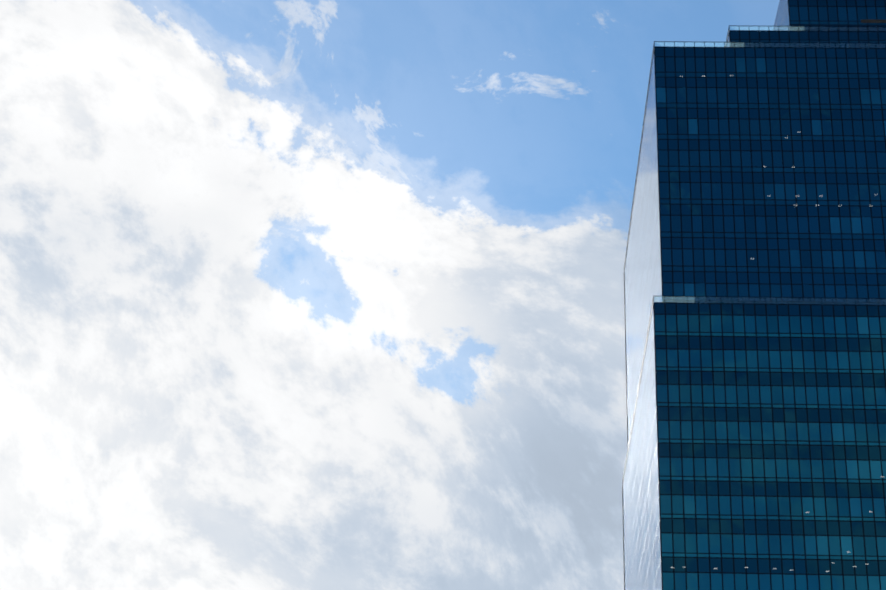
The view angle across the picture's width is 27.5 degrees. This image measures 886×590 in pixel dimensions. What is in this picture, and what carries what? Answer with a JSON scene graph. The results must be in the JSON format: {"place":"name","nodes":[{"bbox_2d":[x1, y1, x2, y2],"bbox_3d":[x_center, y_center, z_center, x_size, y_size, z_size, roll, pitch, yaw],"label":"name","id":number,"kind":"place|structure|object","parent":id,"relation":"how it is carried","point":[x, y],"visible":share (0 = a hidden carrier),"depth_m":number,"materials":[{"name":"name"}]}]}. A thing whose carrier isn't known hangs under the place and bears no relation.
{"place":"outdoors","nodes":[
{"label":"outdoors","id":0,"kind":"place"},
{"bbox_2d":[0,0,779,589],"label":"sky","id":1,"kind":"structure","parent":0,"point":[294,294],"materials":[{"name":"white"}]},
{"bbox_2d":[623,310,661,589],"bbox_3d":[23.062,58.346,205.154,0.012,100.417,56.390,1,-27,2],"label":"wall","id":2,"kind":"structure","parent":0,"point":[642,554],"depth_m":214.10,"materials":[{"name":"white glass"}]},
{"bbox_2d":[671,75,881,571],"bbox_3d":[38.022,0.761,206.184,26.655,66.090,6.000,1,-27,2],"label":"ceiling lights","id":3,"kind":"object","parent":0,"point":[807,512],"visible":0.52,"depth_m":191.28},
{"label":"ground","id":4,"kind":"structure","parent":0,"visible":0},
{"bbox_2d":[622,302,885,589],"bbox_3d":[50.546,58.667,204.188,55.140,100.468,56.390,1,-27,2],"label":"lower tower walls","id":5,"kind":"structure","parent":4,"relation":"on","point":[771,425],"depth_m":194.92,"materials":[{"name":"blue glass"}]},
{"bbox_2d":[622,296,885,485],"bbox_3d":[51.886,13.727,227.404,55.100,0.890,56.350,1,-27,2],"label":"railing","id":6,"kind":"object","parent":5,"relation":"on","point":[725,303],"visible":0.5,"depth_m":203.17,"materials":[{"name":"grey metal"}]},
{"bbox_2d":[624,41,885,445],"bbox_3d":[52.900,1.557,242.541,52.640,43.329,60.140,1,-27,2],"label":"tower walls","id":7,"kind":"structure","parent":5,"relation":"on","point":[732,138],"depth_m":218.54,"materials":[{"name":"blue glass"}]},
{"bbox_2d":[725,25,885,47],"bbox_3d":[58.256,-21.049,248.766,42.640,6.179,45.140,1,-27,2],"label":"tower tier walls","id":8,"kind":"structure","parent":7,"relation":"on","point":[858,38],"depth_m":229.82,"materials":[{"name":"blue glass"}]},
{"bbox_2d":[773,0,885,30],"bbox_3d":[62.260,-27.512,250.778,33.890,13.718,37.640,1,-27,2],"label":"tower tier walls","id":9,"kind":"structure","parent":8,"relation":"on","point":[822,12],"depth_m":234.73,"materials":[{"name":"blue glass"}]},
{"bbox_2d":[861,19,885,22],"bbox_3d":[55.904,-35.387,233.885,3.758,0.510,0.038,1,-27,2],"label":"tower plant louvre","id":10,"kind":"object","parent":9,"relation":"attached to","point":[871,21],"visible":1,"depth_m":233.87,"materials":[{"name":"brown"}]}
]}

